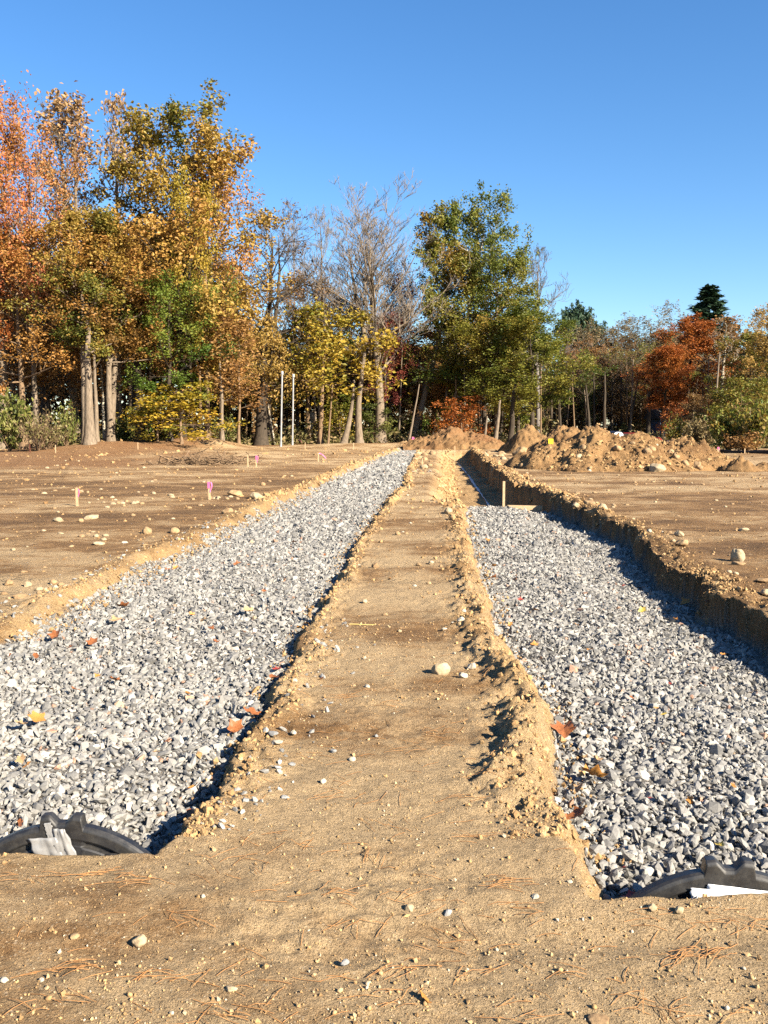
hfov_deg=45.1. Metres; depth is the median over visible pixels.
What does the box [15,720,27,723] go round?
fallen leaf
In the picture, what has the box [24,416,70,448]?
shrub
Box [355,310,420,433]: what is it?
autumn tree
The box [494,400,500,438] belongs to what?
forest tree
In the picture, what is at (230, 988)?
rock
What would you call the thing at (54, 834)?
chamber end cap
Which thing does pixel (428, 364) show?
autumn tree
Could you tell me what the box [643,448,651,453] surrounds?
rock
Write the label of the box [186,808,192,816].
fallen leaf
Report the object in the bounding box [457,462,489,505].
marking line
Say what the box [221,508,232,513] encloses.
rock
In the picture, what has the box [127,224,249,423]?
autumn tree
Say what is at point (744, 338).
autumn tree
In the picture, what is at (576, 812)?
fallen leaf
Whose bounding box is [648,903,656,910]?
rock
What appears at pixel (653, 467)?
rock
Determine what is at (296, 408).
autumn tree
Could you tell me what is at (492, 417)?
autumn tree
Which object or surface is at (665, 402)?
autumn tree
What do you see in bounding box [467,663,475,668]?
rock
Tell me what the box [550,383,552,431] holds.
forest tree
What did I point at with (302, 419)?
autumn tree
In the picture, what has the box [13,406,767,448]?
undergrowth
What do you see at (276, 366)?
autumn tree
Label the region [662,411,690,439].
shrub
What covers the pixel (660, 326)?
autumn tree
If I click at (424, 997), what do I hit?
fallen leaf
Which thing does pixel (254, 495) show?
rock
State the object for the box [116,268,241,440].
autumn tree
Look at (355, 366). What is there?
autumn tree
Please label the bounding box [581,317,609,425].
pine tree
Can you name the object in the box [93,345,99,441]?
forest tree
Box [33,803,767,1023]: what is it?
pebbles
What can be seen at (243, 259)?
autumn tree
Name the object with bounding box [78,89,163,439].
autumn tree
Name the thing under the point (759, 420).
shrub
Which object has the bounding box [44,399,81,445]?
shrub
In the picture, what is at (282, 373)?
white pole
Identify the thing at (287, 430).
forest tree
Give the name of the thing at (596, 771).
fallen leaf
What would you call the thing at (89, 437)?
forest tree
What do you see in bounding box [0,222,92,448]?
autumn tree
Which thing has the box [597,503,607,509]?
rock
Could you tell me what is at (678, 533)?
rock
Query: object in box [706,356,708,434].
forest tree
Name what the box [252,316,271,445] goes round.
forest tree
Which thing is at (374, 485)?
gravel
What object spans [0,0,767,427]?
sky
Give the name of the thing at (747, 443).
shrub
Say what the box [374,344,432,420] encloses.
autumn tree
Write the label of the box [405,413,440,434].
shrub
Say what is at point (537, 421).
autumn tree
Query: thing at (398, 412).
autumn tree
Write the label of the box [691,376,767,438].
autumn tree
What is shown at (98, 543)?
rock
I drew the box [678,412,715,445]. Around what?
shrub
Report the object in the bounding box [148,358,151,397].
forest tree
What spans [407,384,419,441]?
forest tree
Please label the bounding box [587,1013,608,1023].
rock
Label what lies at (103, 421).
forest tree
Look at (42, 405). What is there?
forest tree
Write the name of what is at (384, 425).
shrub
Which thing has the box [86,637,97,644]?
fallen leaf
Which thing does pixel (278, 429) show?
autumn tree
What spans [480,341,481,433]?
forest tree
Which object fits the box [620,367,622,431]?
forest tree
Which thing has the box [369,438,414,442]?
silt fence
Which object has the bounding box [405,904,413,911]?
rock
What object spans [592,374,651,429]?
autumn tree
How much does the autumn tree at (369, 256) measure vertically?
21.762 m
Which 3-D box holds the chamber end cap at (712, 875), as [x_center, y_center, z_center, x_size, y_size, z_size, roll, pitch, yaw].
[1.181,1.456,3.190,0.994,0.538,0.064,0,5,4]
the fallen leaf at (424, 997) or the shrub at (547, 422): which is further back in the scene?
the shrub at (547, 422)
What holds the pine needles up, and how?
on the ground
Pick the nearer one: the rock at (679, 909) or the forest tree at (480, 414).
the rock at (679, 909)
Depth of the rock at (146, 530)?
13.48 m
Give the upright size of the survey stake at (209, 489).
0.517 m
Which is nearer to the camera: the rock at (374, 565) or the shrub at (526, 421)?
the rock at (374, 565)
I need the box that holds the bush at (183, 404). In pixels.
[117,377,249,443]
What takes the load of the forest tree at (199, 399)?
on the ground
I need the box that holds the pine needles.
[0,635,767,1023]
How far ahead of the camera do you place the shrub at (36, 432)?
51.93 m
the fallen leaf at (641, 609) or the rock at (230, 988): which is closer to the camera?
the rock at (230, 988)
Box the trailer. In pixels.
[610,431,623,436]
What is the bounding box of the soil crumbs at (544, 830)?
[0,436,767,1023]
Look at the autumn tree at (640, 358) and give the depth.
104.24 m
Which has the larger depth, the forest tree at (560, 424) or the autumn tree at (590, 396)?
the autumn tree at (590, 396)
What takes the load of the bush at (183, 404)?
on the ground
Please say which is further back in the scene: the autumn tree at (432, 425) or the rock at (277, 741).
the autumn tree at (432, 425)
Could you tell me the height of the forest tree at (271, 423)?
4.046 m
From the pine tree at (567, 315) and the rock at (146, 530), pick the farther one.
the pine tree at (567, 315)
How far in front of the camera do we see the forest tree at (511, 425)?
71.31 m
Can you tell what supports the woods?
on the ground
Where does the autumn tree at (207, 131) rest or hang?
on the ground
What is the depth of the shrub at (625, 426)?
97.45 m
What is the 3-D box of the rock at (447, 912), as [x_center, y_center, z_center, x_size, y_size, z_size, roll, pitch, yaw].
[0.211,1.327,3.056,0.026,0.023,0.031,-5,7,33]
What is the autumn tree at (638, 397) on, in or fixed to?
on the ground
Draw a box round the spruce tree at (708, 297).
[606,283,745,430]
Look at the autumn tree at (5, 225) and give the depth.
54.94 m
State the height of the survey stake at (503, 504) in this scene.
0.811 m
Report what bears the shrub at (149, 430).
on the ground
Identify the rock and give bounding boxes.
[0,977,8,982]
[4,579,13,585]
[12,594,26,598]
[24,581,31,586]
[49,579,57,584]
[53,517,63,521]
[70,933,79,939]
[83,514,98,519]
[93,541,104,544]
[131,934,146,947]
[142,526,151,533]
[170,527,179,533]
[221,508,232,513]
[225,985,237,991]
[227,490,241,495]
[250,492,261,498]
[268,731,277,735]
[271,740,282,743]
[340,959,348,965]
[371,563,378,567]
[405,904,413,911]
[431,662,449,674]
[434,473,442,477]
[444,507,452,513]
[444,909,451,915]
[459,672,467,677]
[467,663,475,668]
[512,447,526,455]
[532,893,538,898]
[572,502,579,507]
[583,500,595,505]
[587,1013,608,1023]
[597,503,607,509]
[613,445,621,450]
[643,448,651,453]
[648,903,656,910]
[649,463,665,471]
[674,530,683,536]
[675,539,688,545]
[675,906,683,913]
[682,460,689,466]
[693,461,700,467]
[730,549,744,561]
[731,561,745,564]
[739,528,748,531]
[755,578,767,582]
[760,589,767,595]
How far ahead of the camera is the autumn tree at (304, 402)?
86.64 m
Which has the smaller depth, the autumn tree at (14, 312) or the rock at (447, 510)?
the rock at (447, 510)
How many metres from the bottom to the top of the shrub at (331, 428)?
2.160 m
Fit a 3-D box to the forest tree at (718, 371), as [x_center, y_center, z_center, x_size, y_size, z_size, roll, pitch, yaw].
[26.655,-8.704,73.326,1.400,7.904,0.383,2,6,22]
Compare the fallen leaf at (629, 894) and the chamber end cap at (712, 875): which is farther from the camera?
the fallen leaf at (629, 894)
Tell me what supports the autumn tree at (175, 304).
on the ground
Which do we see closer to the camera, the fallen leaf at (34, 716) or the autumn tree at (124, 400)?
the fallen leaf at (34, 716)
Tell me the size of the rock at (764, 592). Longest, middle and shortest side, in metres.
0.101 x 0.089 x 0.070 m
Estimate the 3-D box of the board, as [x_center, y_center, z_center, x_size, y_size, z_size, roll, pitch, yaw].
[2.979,-0.083,19.600,0.740,0.112,0.040,1,5,2]
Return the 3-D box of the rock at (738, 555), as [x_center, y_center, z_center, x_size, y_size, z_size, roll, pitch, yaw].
[4.110,0.526,10.756,0.141,0.208,0.179,-6,7,-10]
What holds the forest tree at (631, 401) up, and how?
on the ground
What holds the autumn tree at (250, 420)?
on the ground
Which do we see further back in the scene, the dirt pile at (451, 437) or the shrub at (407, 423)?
the shrub at (407, 423)
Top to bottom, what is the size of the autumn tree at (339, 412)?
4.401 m
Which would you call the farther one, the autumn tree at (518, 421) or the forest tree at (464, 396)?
the autumn tree at (518, 421)
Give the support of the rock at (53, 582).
on the ground
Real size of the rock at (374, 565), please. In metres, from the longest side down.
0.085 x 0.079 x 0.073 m
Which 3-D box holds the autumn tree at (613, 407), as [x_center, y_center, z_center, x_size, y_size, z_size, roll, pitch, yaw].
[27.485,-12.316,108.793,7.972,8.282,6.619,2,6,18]
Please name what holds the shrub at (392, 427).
on the ground
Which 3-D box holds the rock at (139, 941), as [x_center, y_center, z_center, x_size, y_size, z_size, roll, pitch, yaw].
[-0.759,1.337,2.877,0.042,0.041,0.046,1,13,22]
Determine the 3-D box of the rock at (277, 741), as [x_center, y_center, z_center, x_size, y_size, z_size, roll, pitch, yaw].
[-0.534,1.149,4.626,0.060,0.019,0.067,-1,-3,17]
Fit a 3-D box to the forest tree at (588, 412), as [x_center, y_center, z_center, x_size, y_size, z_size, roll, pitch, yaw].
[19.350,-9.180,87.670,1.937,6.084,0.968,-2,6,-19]
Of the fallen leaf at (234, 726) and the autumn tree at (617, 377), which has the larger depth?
the autumn tree at (617, 377)
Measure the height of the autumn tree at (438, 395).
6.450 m
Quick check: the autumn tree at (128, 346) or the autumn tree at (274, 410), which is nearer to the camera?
the autumn tree at (128, 346)
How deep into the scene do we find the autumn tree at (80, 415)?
82.95 m
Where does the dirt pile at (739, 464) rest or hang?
on the ground
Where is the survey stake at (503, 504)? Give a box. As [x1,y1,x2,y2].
[502,481,504,506]
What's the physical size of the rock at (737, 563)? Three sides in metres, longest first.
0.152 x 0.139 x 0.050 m
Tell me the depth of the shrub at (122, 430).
61.51 m
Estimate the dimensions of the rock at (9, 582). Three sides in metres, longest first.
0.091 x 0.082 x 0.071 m
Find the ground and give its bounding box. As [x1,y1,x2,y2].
[0,427,767,1023]
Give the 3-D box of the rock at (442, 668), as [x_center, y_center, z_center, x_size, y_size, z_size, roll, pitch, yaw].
[0.370,1.017,5.946,0.125,0.098,0.102,0,-1,-26]
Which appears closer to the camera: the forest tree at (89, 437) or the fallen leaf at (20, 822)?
the fallen leaf at (20, 822)
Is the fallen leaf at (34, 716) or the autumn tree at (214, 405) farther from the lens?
the autumn tree at (214, 405)
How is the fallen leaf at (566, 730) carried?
on the gravel at (747, 800)
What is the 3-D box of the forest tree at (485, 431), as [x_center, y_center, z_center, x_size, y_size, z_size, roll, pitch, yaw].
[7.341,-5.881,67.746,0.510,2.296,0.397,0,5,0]
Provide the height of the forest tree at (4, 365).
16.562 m
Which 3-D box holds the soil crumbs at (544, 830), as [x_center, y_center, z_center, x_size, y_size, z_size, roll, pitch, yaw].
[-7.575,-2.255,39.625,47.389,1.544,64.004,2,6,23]
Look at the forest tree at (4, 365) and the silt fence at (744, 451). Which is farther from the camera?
the forest tree at (4, 365)
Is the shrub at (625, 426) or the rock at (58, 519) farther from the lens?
the shrub at (625, 426)
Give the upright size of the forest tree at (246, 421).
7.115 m
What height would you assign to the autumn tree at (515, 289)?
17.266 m
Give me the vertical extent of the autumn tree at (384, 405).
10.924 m
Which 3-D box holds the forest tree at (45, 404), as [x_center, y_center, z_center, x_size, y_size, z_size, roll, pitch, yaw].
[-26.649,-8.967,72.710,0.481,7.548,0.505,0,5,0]
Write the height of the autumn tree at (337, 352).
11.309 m
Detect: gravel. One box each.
[0,448,415,854]
[466,505,767,899]
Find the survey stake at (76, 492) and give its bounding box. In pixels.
[75,488,79,505]
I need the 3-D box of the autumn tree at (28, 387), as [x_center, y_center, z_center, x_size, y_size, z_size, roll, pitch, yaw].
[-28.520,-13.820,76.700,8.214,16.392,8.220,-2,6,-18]
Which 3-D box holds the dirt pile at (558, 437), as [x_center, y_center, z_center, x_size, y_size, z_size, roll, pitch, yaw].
[8.000,-2.778,39.916,4.800,1.496,6.000,0,5,0]
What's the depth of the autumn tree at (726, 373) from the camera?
100.70 m
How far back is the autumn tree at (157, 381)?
79.82 m
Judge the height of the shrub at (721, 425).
3.151 m
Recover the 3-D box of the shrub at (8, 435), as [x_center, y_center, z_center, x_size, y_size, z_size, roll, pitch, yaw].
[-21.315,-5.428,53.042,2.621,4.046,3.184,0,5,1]
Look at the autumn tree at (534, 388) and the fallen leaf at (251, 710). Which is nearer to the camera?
the fallen leaf at (251, 710)
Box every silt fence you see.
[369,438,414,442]
[719,448,767,453]
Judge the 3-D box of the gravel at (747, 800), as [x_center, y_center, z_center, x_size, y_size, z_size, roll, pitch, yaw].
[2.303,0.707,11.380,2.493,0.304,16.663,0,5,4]
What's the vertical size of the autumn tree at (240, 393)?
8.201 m
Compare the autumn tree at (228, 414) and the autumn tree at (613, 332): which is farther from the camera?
the autumn tree at (613, 332)
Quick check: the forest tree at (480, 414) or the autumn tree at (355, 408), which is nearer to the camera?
the forest tree at (480, 414)
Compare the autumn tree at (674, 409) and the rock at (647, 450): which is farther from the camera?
the autumn tree at (674, 409)
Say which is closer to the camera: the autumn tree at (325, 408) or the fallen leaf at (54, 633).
the fallen leaf at (54, 633)
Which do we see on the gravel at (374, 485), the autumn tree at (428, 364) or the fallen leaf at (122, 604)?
the fallen leaf at (122, 604)
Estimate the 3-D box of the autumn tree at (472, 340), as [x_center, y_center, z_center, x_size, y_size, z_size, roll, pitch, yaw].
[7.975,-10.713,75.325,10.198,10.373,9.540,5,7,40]
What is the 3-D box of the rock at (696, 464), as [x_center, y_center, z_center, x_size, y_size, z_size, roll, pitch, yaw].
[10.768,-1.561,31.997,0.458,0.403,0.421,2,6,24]
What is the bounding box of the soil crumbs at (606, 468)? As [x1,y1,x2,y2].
[508,423,732,472]
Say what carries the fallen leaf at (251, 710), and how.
on the gravel at (374, 485)
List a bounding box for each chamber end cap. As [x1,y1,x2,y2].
[0,812,150,855]
[629,856,767,898]
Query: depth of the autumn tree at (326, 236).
82.05 m
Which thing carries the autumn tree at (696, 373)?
on the ground
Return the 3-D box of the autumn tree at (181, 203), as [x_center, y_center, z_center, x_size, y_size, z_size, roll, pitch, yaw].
[-12.412,-13.351,59.499,5.750,17.164,5.380,5,7,41]
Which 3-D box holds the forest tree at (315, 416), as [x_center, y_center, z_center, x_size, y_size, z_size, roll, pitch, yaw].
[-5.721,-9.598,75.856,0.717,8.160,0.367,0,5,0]
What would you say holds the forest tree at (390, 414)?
on the ground
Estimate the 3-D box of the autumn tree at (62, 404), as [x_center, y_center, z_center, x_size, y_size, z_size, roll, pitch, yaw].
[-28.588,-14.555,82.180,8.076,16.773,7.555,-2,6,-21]
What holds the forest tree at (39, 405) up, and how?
on the ground
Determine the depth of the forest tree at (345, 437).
70.53 m
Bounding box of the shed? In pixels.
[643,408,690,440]
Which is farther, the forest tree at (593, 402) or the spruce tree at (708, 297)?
the spruce tree at (708, 297)
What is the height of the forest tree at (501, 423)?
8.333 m
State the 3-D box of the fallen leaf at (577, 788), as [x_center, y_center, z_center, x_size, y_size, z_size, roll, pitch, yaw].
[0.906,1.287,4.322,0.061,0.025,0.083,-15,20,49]
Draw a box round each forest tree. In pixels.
[0,177,47,449]
[28,355,32,421]
[37,385,40,423]
[41,347,44,430]
[44,389,46,426]
[79,320,111,444]
[92,347,124,440]
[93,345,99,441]
[100,363,104,437]
[131,353,134,441]
[134,325,147,441]
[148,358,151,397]
[199,366,202,429]
[215,375,217,438]
[245,400,247,437]
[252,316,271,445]
[267,399,275,444]
[283,391,284,439]
[285,381,288,435]
[310,351,317,440]
[310,410,313,434]
[327,384,332,443]
[340,375,354,442]
[354,352,365,442]
[363,350,368,434]
[389,379,391,435]
[398,345,402,436]
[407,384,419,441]
[411,281,491,437]
[419,346,425,436]
[444,339,449,428]
[463,361,465,431]
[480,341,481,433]
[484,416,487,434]
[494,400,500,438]
[499,392,504,440]
[507,384,516,440]
[540,355,541,434]
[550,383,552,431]
[559,401,561,425]
[566,386,570,426]
[572,384,574,426]
[577,385,593,426]
[584,390,586,425]
[593,374,594,425]
[602,372,605,428]
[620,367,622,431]
[626,356,627,430]
[627,380,638,432]
[630,359,633,432]
[646,392,650,433]
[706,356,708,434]
[712,352,728,428]
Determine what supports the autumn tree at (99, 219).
on the ground
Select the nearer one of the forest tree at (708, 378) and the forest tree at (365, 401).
the forest tree at (365, 401)
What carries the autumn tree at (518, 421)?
on the ground
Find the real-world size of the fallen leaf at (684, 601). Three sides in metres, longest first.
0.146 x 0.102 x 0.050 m
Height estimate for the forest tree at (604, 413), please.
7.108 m
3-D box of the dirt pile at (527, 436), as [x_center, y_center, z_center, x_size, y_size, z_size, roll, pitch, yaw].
[8.900,-4.072,51.847,5.800,1.816,6.000,0,5,0]
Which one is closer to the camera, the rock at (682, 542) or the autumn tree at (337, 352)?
the rock at (682, 542)
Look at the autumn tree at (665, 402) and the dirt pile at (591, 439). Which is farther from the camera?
the autumn tree at (665, 402)
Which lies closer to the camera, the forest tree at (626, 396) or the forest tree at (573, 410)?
the forest tree at (573, 410)
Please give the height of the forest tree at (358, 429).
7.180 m
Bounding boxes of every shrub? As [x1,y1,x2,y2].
[0,387,34,450]
[6,405,61,450]
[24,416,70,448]
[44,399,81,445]
[115,410,134,440]
[145,416,188,441]
[175,422,210,436]
[211,413,236,441]
[291,427,305,438]
[304,419,343,438]
[363,422,408,437]
[388,414,411,435]
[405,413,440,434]
[503,409,544,435]
[529,390,576,433]
[554,407,591,426]
[613,420,638,432]
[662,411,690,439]
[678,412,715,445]
[703,399,754,449]
[720,429,765,450]
[729,388,767,449]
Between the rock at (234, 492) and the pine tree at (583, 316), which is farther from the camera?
the pine tree at (583, 316)
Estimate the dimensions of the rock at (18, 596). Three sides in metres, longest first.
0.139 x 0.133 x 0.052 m
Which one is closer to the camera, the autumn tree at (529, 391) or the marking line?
the marking line
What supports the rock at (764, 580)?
on the ground
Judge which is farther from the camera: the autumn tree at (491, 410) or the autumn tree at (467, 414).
the autumn tree at (491, 410)
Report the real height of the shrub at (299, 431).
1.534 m
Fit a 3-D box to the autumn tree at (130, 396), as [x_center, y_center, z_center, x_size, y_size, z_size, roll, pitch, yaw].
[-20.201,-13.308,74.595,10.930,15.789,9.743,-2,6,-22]
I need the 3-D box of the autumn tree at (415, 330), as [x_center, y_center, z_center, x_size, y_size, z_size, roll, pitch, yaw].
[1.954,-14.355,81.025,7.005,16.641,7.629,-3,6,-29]
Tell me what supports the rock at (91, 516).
on the ground
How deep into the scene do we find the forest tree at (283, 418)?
77.49 m
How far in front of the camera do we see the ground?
3.90 m
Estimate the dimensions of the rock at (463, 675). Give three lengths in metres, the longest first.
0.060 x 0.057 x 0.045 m
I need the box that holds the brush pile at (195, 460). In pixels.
[130,446,273,465]
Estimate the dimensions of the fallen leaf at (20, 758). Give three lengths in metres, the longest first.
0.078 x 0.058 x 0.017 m
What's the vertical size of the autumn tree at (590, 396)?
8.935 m
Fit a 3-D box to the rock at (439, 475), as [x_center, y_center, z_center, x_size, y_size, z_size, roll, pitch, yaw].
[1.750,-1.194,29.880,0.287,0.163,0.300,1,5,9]
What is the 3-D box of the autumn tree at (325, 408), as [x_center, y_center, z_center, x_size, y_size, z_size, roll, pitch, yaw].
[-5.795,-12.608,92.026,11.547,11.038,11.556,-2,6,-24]
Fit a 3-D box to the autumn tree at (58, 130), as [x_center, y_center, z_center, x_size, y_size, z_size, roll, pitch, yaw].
[-21.716,-16.475,62.118,7.286,24.464,7.240,1,6,11]
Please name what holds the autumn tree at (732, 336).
on the ground
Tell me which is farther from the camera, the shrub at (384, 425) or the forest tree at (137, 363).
the shrub at (384, 425)
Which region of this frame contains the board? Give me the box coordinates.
[508,505,541,510]
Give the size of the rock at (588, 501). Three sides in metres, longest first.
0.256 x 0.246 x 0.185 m
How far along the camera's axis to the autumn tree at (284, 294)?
70.29 m
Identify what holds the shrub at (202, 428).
on the ground
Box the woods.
[8,256,767,439]
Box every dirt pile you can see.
[402,426,504,449]
[497,424,567,452]
[504,424,735,471]
[527,426,580,451]
[531,431,572,450]
[720,455,767,471]
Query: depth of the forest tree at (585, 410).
87.74 m
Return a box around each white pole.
[280,371,283,446]
[291,374,294,444]
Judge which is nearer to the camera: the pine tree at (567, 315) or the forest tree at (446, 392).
the forest tree at (446, 392)
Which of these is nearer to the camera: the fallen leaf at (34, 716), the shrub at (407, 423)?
the fallen leaf at (34, 716)
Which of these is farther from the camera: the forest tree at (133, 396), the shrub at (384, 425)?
the shrub at (384, 425)
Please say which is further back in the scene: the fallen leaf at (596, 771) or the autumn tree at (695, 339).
the autumn tree at (695, 339)
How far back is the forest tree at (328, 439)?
71.57 m
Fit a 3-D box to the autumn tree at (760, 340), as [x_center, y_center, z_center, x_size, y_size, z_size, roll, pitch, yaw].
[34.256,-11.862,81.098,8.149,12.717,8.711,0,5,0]
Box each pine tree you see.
[553,302,584,378]
[563,299,601,376]
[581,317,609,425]
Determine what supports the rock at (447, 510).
on the ground
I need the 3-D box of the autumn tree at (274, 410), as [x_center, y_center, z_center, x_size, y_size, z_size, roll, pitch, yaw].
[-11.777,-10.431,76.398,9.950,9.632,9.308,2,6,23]
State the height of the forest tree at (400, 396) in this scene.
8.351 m
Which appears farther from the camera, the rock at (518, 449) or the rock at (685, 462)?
the rock at (518, 449)
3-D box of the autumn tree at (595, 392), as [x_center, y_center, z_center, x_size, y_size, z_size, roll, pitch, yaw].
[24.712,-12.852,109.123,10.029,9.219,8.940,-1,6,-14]
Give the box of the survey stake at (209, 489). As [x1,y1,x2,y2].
[207,481,211,499]
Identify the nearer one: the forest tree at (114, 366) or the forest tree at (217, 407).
the forest tree at (114, 366)
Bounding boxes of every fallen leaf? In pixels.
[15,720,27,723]
[15,753,25,763]
[18,818,22,826]
[27,711,45,721]
[48,628,60,638]
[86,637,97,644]
[109,616,121,620]
[116,601,128,606]
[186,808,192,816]
[227,719,243,731]
[243,606,253,611]
[243,707,260,715]
[419,990,431,1002]
[550,720,577,737]
[567,806,585,817]
[573,783,582,791]
[580,764,607,777]
[623,889,634,897]
[638,606,646,611]
[681,597,690,603]
[686,796,692,803]
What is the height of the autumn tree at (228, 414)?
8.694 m
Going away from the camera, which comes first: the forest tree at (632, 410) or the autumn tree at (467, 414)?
the autumn tree at (467, 414)
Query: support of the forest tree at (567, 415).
on the ground
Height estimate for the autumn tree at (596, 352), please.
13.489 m
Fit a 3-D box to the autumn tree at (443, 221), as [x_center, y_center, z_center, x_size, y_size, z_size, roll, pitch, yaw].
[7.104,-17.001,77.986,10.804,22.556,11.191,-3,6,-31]
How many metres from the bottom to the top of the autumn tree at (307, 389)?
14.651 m
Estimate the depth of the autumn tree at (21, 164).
55.65 m
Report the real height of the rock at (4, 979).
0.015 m
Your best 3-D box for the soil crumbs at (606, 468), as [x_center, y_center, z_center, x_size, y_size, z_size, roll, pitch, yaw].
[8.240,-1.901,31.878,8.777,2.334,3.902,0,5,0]
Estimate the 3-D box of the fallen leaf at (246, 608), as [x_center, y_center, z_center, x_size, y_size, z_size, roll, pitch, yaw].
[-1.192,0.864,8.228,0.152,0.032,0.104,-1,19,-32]
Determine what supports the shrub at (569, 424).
on the ground
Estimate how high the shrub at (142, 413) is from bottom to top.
3.164 m
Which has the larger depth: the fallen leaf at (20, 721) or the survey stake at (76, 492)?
the survey stake at (76, 492)
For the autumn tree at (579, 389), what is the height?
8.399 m
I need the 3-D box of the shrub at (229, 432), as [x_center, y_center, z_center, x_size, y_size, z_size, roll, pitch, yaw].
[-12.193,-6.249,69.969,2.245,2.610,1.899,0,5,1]
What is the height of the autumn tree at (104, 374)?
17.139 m
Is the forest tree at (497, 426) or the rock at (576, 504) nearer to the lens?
the rock at (576, 504)
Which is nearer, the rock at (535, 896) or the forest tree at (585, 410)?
the rock at (535, 896)
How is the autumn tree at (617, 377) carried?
on the ground
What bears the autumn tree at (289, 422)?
on the ground
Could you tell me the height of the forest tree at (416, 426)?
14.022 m
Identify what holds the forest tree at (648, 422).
on the ground
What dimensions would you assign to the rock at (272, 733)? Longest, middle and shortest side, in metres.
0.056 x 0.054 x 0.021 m
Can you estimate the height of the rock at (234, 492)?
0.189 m
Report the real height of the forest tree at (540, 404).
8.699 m
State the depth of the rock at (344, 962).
2.77 m
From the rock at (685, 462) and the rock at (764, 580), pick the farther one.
the rock at (685, 462)
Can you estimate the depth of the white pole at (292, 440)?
64.88 m
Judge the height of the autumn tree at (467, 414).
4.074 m
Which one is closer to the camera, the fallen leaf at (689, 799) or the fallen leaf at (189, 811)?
the fallen leaf at (189, 811)
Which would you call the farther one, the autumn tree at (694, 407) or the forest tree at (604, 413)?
the forest tree at (604, 413)
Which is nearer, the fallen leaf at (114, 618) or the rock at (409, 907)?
the rock at (409, 907)
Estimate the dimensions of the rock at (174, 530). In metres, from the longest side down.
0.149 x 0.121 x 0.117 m
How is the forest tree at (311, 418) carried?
on the ground
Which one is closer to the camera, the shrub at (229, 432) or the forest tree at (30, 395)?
the forest tree at (30, 395)
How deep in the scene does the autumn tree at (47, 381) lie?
60.65 m
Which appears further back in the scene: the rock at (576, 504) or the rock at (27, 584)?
the rock at (576, 504)
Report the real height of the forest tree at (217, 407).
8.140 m
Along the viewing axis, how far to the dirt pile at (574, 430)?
45.45 m
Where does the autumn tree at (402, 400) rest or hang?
on the ground
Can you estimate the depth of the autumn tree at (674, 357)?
88.12 m
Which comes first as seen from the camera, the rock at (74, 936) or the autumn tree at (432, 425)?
the rock at (74, 936)
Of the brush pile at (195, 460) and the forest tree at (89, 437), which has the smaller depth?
the brush pile at (195, 460)
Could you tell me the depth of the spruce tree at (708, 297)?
121.97 m
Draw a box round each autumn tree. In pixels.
[0,70,110,448]
[0,114,32,351]
[0,202,153,443]
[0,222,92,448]
[2,254,36,364]
[6,256,79,414]
[7,256,56,401]
[7,314,125,441]
[9,80,110,443]
[38,229,101,430]
[42,217,177,441]
[42,220,168,427]
[42,259,78,419]
[57,78,297,437]
[77,270,166,422]
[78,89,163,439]
[97,254,188,419]
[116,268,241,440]
[120,220,156,415]
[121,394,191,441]
[123,251,196,413]
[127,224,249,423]
[145,237,227,427]
[147,147,273,436]
[155,164,241,436]
[158,349,288,436]
[182,303,253,440]
[186,257,263,436]
[195,331,311,439]
[204,317,279,443]
[209,311,322,413]
[210,198,331,444]
[210,294,409,443]
[218,378,280,437]
[230,397,305,439]
[231,319,312,427]
[271,211,313,430]
[271,331,358,423]
[272,353,336,432]
[273,269,354,438]
[282,351,372,425]
[286,204,353,429]
[287,169,467,442]
[300,293,388,433]
[307,394,367,441]
[310,342,403,425]
[323,378,411,424]
[325,355,424,437]
[342,350,431,424]
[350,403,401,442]
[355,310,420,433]
[360,253,436,435]
[361,343,465,436]
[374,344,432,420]
[393,319,471,434]
[395,179,544,423]
[405,375,490,424]
[409,319,542,434]
[420,237,563,438]
[427,347,523,433]
[429,392,494,434]
[457,296,617,426]
[466,340,523,432]
[469,332,568,421]
[494,331,570,432]
[517,240,575,432]
[529,380,576,423]
[542,368,599,430]
[547,300,677,428]
[553,365,608,429]
[555,328,624,430]
[561,339,646,430]
[567,364,639,424]
[591,372,642,429]
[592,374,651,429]
[595,329,674,431]
[607,299,720,423]
[615,359,662,418]
[620,312,754,418]
[627,342,702,440]
[643,376,691,441]
[654,396,688,440]
[669,392,747,427]
[680,371,719,419]
[689,363,745,424]
[690,314,758,408]
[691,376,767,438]
[702,330,767,413]
[736,303,767,441]
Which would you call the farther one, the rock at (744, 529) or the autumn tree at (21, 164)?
the autumn tree at (21, 164)
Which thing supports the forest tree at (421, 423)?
on the ground
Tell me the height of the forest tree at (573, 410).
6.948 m
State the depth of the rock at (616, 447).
32.22 m
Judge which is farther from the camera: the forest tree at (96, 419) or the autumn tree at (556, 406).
the autumn tree at (556, 406)
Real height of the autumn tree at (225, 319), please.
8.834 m
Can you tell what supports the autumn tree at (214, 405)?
on the ground

